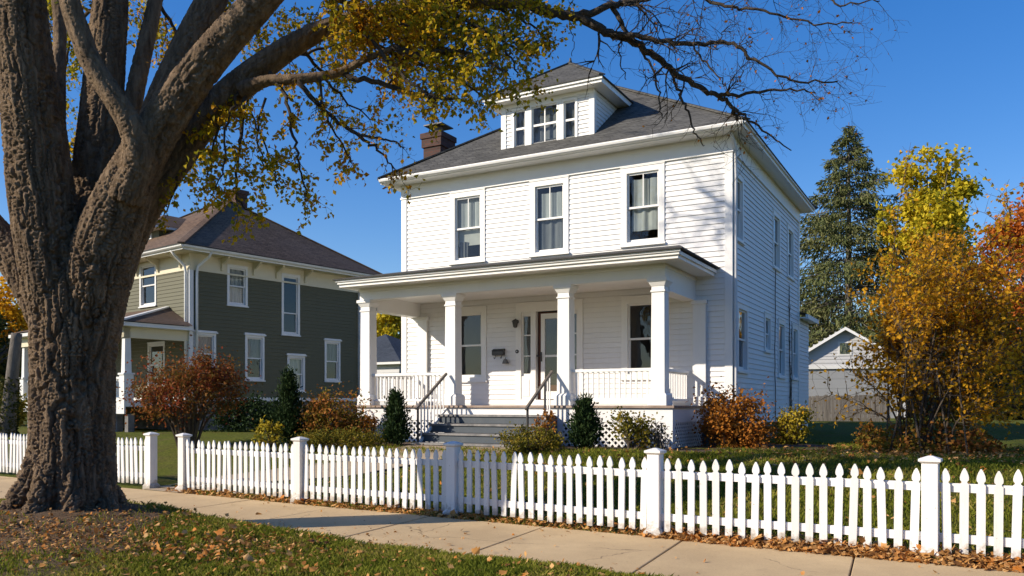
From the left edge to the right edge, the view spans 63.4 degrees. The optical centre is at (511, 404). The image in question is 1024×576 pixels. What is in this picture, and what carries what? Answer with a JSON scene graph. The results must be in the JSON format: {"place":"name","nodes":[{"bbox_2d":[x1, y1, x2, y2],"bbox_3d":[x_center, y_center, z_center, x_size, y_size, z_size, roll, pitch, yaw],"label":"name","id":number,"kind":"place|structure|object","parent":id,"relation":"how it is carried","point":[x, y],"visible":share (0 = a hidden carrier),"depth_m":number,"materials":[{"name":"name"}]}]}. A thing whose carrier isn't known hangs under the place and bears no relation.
{"place":"outdoors","nodes":[
{"label":"outdoors","id":0,"kind":"place"},
{"bbox_2d":[159,445,512,487],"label":"path","id":1,"kind":"structure","parent":0,"point":[440,452],"depth_m":15.59,"materials":[{"name":"concrete"}]},
{"bbox_2d":[377,334,400,404],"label":"house","id":2,"kind":"structure","parent":0,"point":[388,354],"depth_m":46.84,"materials":[{"name":"grey"}]},
{"bbox_2d":[0,476,1023,575],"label":"sidewalk","id":3,"kind":"structure","parent":0,"point":[627,553],"depth_m":8.87,"materials":[{"name":"concrete"}]},
{"bbox_2d":[173,502,969,574],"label":"fallen leaves","id":4,"kind":"object","parent":3,"relation":"on","point":[802,572],"visible":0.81,"depth_m":9.16,"materials":[{"name":"brown plant"}]},
{"bbox_2d":[0,416,1023,575],"bbox_3d":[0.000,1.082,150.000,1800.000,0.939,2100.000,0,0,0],"label":"ground","id":5,"kind":"structure","parent":0,"point":[167,460],"depth_m":11.79,"materials":[{"name":"green plant"}]},
{"bbox_2d":[0,333,21,436],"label":"tree stump","id":6,"kind":"object","parent":5,"relation":"on","point":[9,412],"visible":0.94,"depth_m":24.86,"materials":[{"name":"grey plant"}]},
{"bbox_2d":[0,310,26,424],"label":"tree","id":7,"kind":"object","parent":5,"relation":"on","point":[4,344],"visible":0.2,"depth_m":33.18,"materials":[{"name":"orange plant"}]},
{"bbox_2d":[0,392,27,426],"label":"shrub","id":8,"kind":"object","parent":5,"relation":"on","point":[23,410],"visible":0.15,"depth_m":27.03,"materials":[{"name":"green plant"}]},
{"bbox_2d":[0,276,27,377],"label":"tree","id":9,"kind":"object","parent":5,"relation":"on","point":[12,312],"visible":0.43,"depth_m":37.59,"materials":[{"name":"orange plant"}]},
{"bbox_2d":[0,432,159,488],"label":"picket fence","id":10,"kind":"object","parent":5,"relation":"on","point":[149,474],"visible":0.41,"depth_m":15.16,"materials":[{"name":"white paint"}]},
{"bbox_2d":[145,487,180,491],"bbox_3d":[-6.035,1.494,14.528,1.160,0.001,0.460,0,0,33],"label":"path apron","id":11,"kind":"object","parent":5,"relation":"on","point":[160,489],"visible":0.6,"depth_m":14.49,"materials":[{"name":"concrete"}]},
{"bbox_2d":[116,334,262,448],"bbox_3d":[-7.306,-0.228,18.947,3.176,2.669,2.909,0,0,-29],"label":"shrub","id":12,"kind":"object","parent":5,"relation":"on","point":[159,391],"visible":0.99,"depth_m":18.72,"materials":[{"name":"red plant"}]},
{"bbox_2d":[8,189,381,431],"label":"green house","id":13,"kind":"structure","parent":5,"relation":"on","point":[272,300],"depth_m":29.13,"materials":[{"name":"green"}]},
{"bbox_2d":[138,262,156,307],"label":"window","id":14,"kind":"structure","parent":13,"relation":"in","point":[146,265],"depth_m":28.86,"materials":[{"name":"white glass"}]},
{"bbox_2d":[146,341,164,387],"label":"window","id":15,"kind":"structure","parent":13,"relation":"in","point":[161,343],"depth_m":28.45,"materials":[{"name":"white glass"}]},
{"bbox_2d":[193,330,217,366],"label":"window","id":16,"kind":"structure","parent":13,"relation":"in","point":[208,338],"depth_m":27.56,"materials":[{"name":"white glass"}]},
{"bbox_2d":[226,264,248,307],"bbox_3d":[-9.445,-4.040,28.408,0.203,1.420,0.850,0,0,38],"label":"window","id":17,"kind":"structure","parent":13,"relation":"in","point":[237,287],"depth_m":28.48,"materials":[{"name":"white glass"}]},
{"bbox_2d":[244,332,265,381],"bbox_3d":[-9.016,-1.630,28.949,0.212,1.680,0.880,0,0,38],"label":"window","id":18,"kind":"structure","parent":13,"relation":"in","point":[254,342],"depth_m":29.07,"materials":[{"name":"white glass"}]},
{"bbox_2d":[281,273,300,336],"bbox_3d":[-8.066,-3.595,30.137,0.155,2.250,0.850,0,0,38],"label":"window","id":19,"kind":"structure","parent":13,"relation":"in","point":[284,275],"depth_m":30.27,"materials":[{"name":"white glass"}]},
{"bbox_2d":[286,353,306,392],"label":"window","id":20,"kind":"structure","parent":13,"relation":"in","point":[295,361],"depth_m":30.50,"materials":[{"name":"white glass"}]},
{"bbox_2d":[323,338,341,382],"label":"window","id":21,"kind":"structure","parent":13,"relation":"in","point":[330,344],"depth_m":31.75,"materials":[{"name":"white glass"}]},
{"bbox_2d":[204,391,302,431],"bbox_3d":[-8.101,0.209,25.511,3.297,1.471,1.196,0,0,0],"label":"shrub","id":22,"kind":"object","parent":5,"relation":"on","point":[246,423],"visible":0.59,"depth_m":25.39,"materials":[{"name":"green plant"}]},
{"bbox_2d":[251,415,285,451],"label":"shrub","id":23,"kind":"object","parent":5,"relation":"on","point":[274,439],"visible":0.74,"depth_m":17.52,"materials":[{"name":"yellow plant"}]},
{"bbox_2d":[268,364,307,445],"bbox_3d":[-4.945,0.031,18.390,0.928,1.877,0.981,0,0,0],"label":"evergreen shrub","id":24,"kind":"object","parent":5,"relation":"on","point":[287,409],"visible":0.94,"depth_m":18.30,"materials":[{"name":"green plant"}]},
{"bbox_2d":[0,498,678,575],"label":"grass","id":25,"kind":"structure","parent":5,"relation":"on","point":[469,565],"depth_m":7.62,"materials":[{"name":"green plant"}]},
{"bbox_2d":[0,492,679,575],"bbox_3d":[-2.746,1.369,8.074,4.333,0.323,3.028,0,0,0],"label":"fallen leaves","id":26,"kind":"object","parent":5,"relation":"on","point":[247,556],"visible":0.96,"depth_m":8.03,"materials":[{"name":"brown plant"}]},
{"bbox_2d":[288,421,392,450],"bbox_3d":[-3.565,0.667,17.214,2.168,0.636,0.800,0,0,0],"label":"ground cover","id":27,"kind":"object","parent":5,"relation":"on","point":[367,441],"visible":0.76,"depth_m":17.13,"materials":[{"name":"green plant"}]},
{"bbox_2d":[310,440,415,447],"bbox_3d":[-3.306,0.884,18.309,3.053,0.089,1.942,0,0,27],"label":"mulch bed","id":28,"kind":"object","parent":5,"relation":"on","point":[405,443],"visible":0.14,"depth_m":17.90,"materials":[{"name":"brown soil"}]},
{"bbox_2d":[283,381,383,442],"bbox_3d":[-3.978,0.195,18.659,2.275,1.452,1.898,0,0,0],"label":"shrub","id":29,"kind":"object","parent":28,"relation":"on","point":[321,407],"visible":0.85,"depth_m":18.31,"materials":[{"name":"orange plant"}]},
{"bbox_2d":[361,413,377,438],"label":"shrub","id":30,"kind":"object","parent":28,"relation":"on","point":[368,420],"visible":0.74,"depth_m":18.24,"materials":[{"name":"orange plant"}]},
{"bbox_2d":[377,386,413,445],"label":"evergreen shrub","id":31,"kind":"object","parent":28,"relation":"on","point":[396,429],"visible":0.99,"depth_m":17.18,"materials":[{"name":"green plant"}]},
{"bbox_2d":[376,313,400,339],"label":"tree","id":32,"kind":"object","parent":5,"relation":"on","point":[389,325],"visible":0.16,"depth_m":55.09,"materials":[{"name":"yellow plant"}]},
{"bbox_2d":[164,485,642,535],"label":"fallen leaves","id":33,"kind":"object","parent":5,"relation":"on","point":[415,511],"visible":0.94,"depth_m":11.40,"materials":[{"name":"brown plant"}]},
{"bbox_2d":[0,0,906,513],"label":"maple tree","id":34,"kind":"object","parent":5,"relation":"on","point":[78,230],"visible":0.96,"depth_m":9.56,"materials":[{"name":"brown plant"}]},
{"bbox_2d":[490,421,566,453],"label":"shrub","id":35,"kind":"object","parent":5,"relation":"on","point":[539,440],"visible":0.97,"depth_m":15.11,"materials":[{"name":"green plant"}]},
{"bbox_2d":[550,441,565,451],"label":"shrub","id":36,"kind":"object","parent":5,"relation":"on","point":[557,445],"visible":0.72,"depth_m":15.06,"materials":[{"name":"green plant"}]},
{"bbox_2d":[333,58,818,448],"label":"white house","id":37,"kind":"structure","parent":5,"relation":"on","point":[604,247],"depth_m":18.84,"materials":[{"name":"paint"}]},
{"bbox_2d":[449,188,485,264],"bbox_3d":[-1.066,-4.360,20.461,1.050,1.800,0.220,0,0,29],"label":"window","id":38,"kind":"structure","parent":37,"relation":"in","point":[467,207],"depth_m":20.54,"materials":[{"name":"white paint"}]},
{"bbox_2d":[461,306,487,382],"bbox_3d":[-1.053,-1.460,20.423,1.070,1.860,0.165,0,0,29],"label":"window","id":39,"kind":"structure","parent":37,"relation":"in","point":[475,310],"depth_m":20.20,"materials":[{"name":"white paint"}]},
{"bbox_2d":[492,349,504,358],"bbox_3d":[-0.335,-1.207,19.923,0.330,0.247,0.106,0,0,29],"label":"mailbox","id":40,"kind":"object","parent":37,"relation":"attached to","point":[497,352],"visible":1,"depth_m":19.89,"materials":[{"name":"metal"}]},
{"bbox_2d":[512,319,518,327],"bbox_3d":[0.082,-1.918,19.644,0.140,0.226,0.166,0,0,29],"label":"wall lantern","id":41,"kind":"object","parent":37,"relation":"attached to","point":[515,322],"depth_m":19.60,"materials":[{"name":"metal"}]},
{"bbox_2d":[536,312,557,399],"bbox_3d":[0.885,-1.130,19.368,0.660,2.060,0.206,0,0,29],"label":"front door","id":42,"kind":"structure","parent":37,"relation":"in","point":[547,355],"depth_m":19.44,"materials":[{"name":"white paint"}]},
{"bbox_2d":[528,175,569,257],"bbox_3d":[0.892,-4.360,19.373,1.050,1.800,0.202,0,0,29],"label":"window","id":43,"kind":"structure","parent":37,"relation":"in","point":[554,219],"depth_m":19.42,"materials":[{"name":"white paint"}]},
{"bbox_2d":[621,295,650,379],"bbox_3d":[2.906,-1.460,18.242,1.070,1.860,0.165,0,0,29],"label":"window","id":44,"kind":"structure","parent":37,"relation":"in","point":[626,301],"depth_m":18.39,"materials":[{"name":"white paint"}]},
{"bbox_2d":[619,161,665,247],"bbox_3d":[2.898,-4.370,18.268,1.050,1.780,0.202,0,0,29],"label":"window","id":45,"kind":"structure","parent":37,"relation":"in","point":[648,194],"depth_m":18.32,"materials":[{"name":"white paint"}]},
{"bbox_2d":[733,170,745,245],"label":"window","id":46,"kind":"structure","parent":37,"relation":"in","point":[740,179],"depth_m":18.07,"materials":[{"name":"white paint"}]},
{"bbox_2d":[737,301,749,373],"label":"window","id":47,"kind":"structure","parent":37,"relation":"in","point":[743,308],"depth_m":18.43,"materials":[{"name":"white paint"}]},
{"bbox_2d":[763,311,772,353],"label":"window","id":48,"kind":"structure","parent":37,"relation":"in","point":[767,316],"depth_m":20.57,"materials":[{"name":"white paint"}]},
{"bbox_2d":[774,270,775,422],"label":"dead creeper","id":49,"kind":"object","parent":37,"relation":"attached to","point":[775,338],"visible":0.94,"depth_m":21.05,"materials":[{"name":"brown plant"}]},
{"bbox_2d":[772,208,781,272],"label":"window","id":50,"kind":"structure","parent":37,"relation":"in","point":[776,216],"depth_m":21.60,"materials":[{"name":"white paint"}]},
{"bbox_2d":[777,318,786,378],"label":"window","id":51,"kind":"structure","parent":37,"relation":"in","point":[781,322],"depth_m":22.18,"materials":[{"name":"white paint"}]},
{"bbox_2d":[788,286,793,422],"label":"dead creeper","id":52,"kind":"object","parent":37,"relation":"attached to","point":[790,381],"visible":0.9,"depth_m":22.80,"materials":[{"name":"brown plant"}]},
{"bbox_2d":[787,223,795,281],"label":"window","id":53,"kind":"structure","parent":37,"relation":"in","point":[790,230],"depth_m":23.21,"materials":[{"name":"white paint"}]},
{"bbox_2d":[792,323,799,380],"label":"window","id":54,"kind":"structure","parent":37,"relation":"in","point":[795,331],"depth_m":23.86,"materials":[{"name":"white paint"}]},
{"bbox_2d":[175,433,1023,559],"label":"picket fence","id":55,"kind":"object","parent":5,"relation":"on","point":[654,515],"visible":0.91,"depth_m":9.52,"materials":[{"name":"white paint"}]},
{"bbox_2d":[260,442,1023,554],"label":"fallen leaves","id":56,"kind":"object","parent":5,"relation":"on","point":[794,462],"visible":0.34,"depth_m":12.83,"materials":[{"name":"orange plant"}]},
{"bbox_2d":[542,443,849,452],"bbox_3d":[3.760,0.853,16.083,7.067,0.026,3.514,0,0,-17],"label":"mulch bed","id":57,"kind":"object","parent":5,"relation":"on","point":[712,446],"visible":0.29,"depth_m":16.19,"materials":[{"name":"brown soil"}]},
{"bbox_2d":[531,408,559,434],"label":"shrub","id":58,"kind":"object","parent":57,"relation":"on","point":[548,417],"visible":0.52,"depth_m":16.18,"materials":[{"name":"orange plant"}]},
{"bbox_2d":[563,392,609,448],"bbox_3d":[1.409,0.332,15.665,0.871,1.155,0.865,0,0,0],"label":"evergreen shrub","id":59,"kind":"object","parent":57,"relation":"on","point":[585,423],"visible":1,"depth_m":15.57,"materials":[{"name":"green plant"}]},
{"bbox_2d":[603,406,658,449],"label":"shrub","id":60,"kind":"object","parent":57,"relation":"on","point":[628,424],"visible":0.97,"depth_m":15.19,"materials":[{"name":"green plant"}]},
{"bbox_2d":[642,412,677,450],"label":"shrub","id":61,"kind":"object","parent":57,"relation":"on","point":[659,441],"visible":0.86,"depth_m":15.18,"materials":[{"name":"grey plant"}]},
{"bbox_2d":[685,376,783,447],"bbox_3d":[4.417,0.178,16.433,1.925,1.475,1.898,0,0,0],"label":"shrub","id":62,"kind":"object","parent":57,"relation":"on","point":[732,428],"visible":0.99,"depth_m":16.11,"materials":[{"name":"orange plant"}]},
{"bbox_2d":[766,400,822,444],"bbox_3d":[5.977,0.410,17.556,1.181,1.004,1.082,0,0,0],"label":"shrub","id":63,"kind":"object","parent":57,"relation":"on","point":[796,418],"visible":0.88,"depth_m":17.46,"materials":[{"name":"yellow plant"}]},
{"bbox_2d":[640,523,1023,572],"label":"fallen leaves","id":64,"kind":"object","parent":5,"relation":"on","point":[973,559],"visible":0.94,"depth_m":8.23,"materials":[{"name":"brown plant"}]},
{"bbox_2d":[808,394,889,421],"bbox_3d":[12.835,0.158,32.307,3.434,1.060,0.152,0,0,27],"label":"board fence","id":65,"kind":"object","parent":5,"relation":"on","point":[827,410],"visible":0.56,"depth_m":32.18,"materials":[{"name":"grey wood"}]},
{"bbox_2d":[685,441,1023,473],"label":"fallen leaves","id":66,"kind":"object","parent":5,"relation":"on","point":[829,448],"visible":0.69,"depth_m":13.27,"materials":[{"name":"brown plant"}]},
{"bbox_2d":[808,327,905,417],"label":"garage","id":67,"kind":"structure","parent":5,"relation":"on","point":[820,353],"depth_m":38.08,"materials":[{"name":"grey"}]},
{"bbox_2d":[808,368,896,417],"bbox_3d":[15.286,-0.470,38.072,4.400,2.300,0.050,0,0,17],"label":"garage door","id":68,"kind":"structure","parent":67,"relation":"in","point":[838,379],"depth_m":38.11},
{"bbox_2d":[851,418,886,448],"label":"shrub","id":69,"kind":"object","parent":5,"relation":"on","point":[864,439],"visible":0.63,"depth_m":15.13,"materials":[{"name":"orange plant"}]},
{"bbox_2d":[800,122,979,414],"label":"spruce tree","id":70,"kind":"object","parent":5,"relation":"on","point":[826,227],"visible":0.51,"depth_m":49.05,"materials":[{"name":"green plant"}]},
{"bbox_2d":[787,143,1023,454],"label":"tree","id":71,"kind":"object","parent":5,"relation":"on","point":[925,311],"visible":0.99,"depth_m":13.94,"materials":[{"name":"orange plant"}]},
{"bbox_2d":[864,142,992,415],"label":"maple tree","id":72,"kind":"object","parent":5,"relation":"on","point":[943,209],"visible":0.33,"depth_m":45.15,"materials":[{"name":"yellow plant"}]},
{"bbox_2d":[939,292,1023,406],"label":"background tree","id":73,"kind":"object","parent":5,"relation":"on","point":[994,381],"visible":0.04,"depth_m":57.57,"materials":[{"name":"orange plant"}]},
{"bbox_2d":[953,385,1023,419],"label":"shrub","id":74,"kind":"object","parent":5,"relation":"on","point":[1018,417],"visible":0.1,"depth_m":33.51,"materials":[{"name":"brown plant"}]},
{"bbox_2d":[958,182,1023,379],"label":"maple tree","id":75,"kind":"object","parent":5,"relation":"on","point":[1017,228],"visible":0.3,"depth_m":24.99,"materials":[{"name":"orange plant"}]},
{"bbox_2d":[0,0,1023,333],"label":"sky","id":76,"kind":"structure","parent":0,"point":[956,74],"materials":[{"name":"blue"}]},
{"bbox_2d":[195,439,1023,561],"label":"grass","id":77,"kind":"structure","parent":0,"point":[984,461],"depth_m":12.04,"materials":[{"name":"green plant"}]}
]}

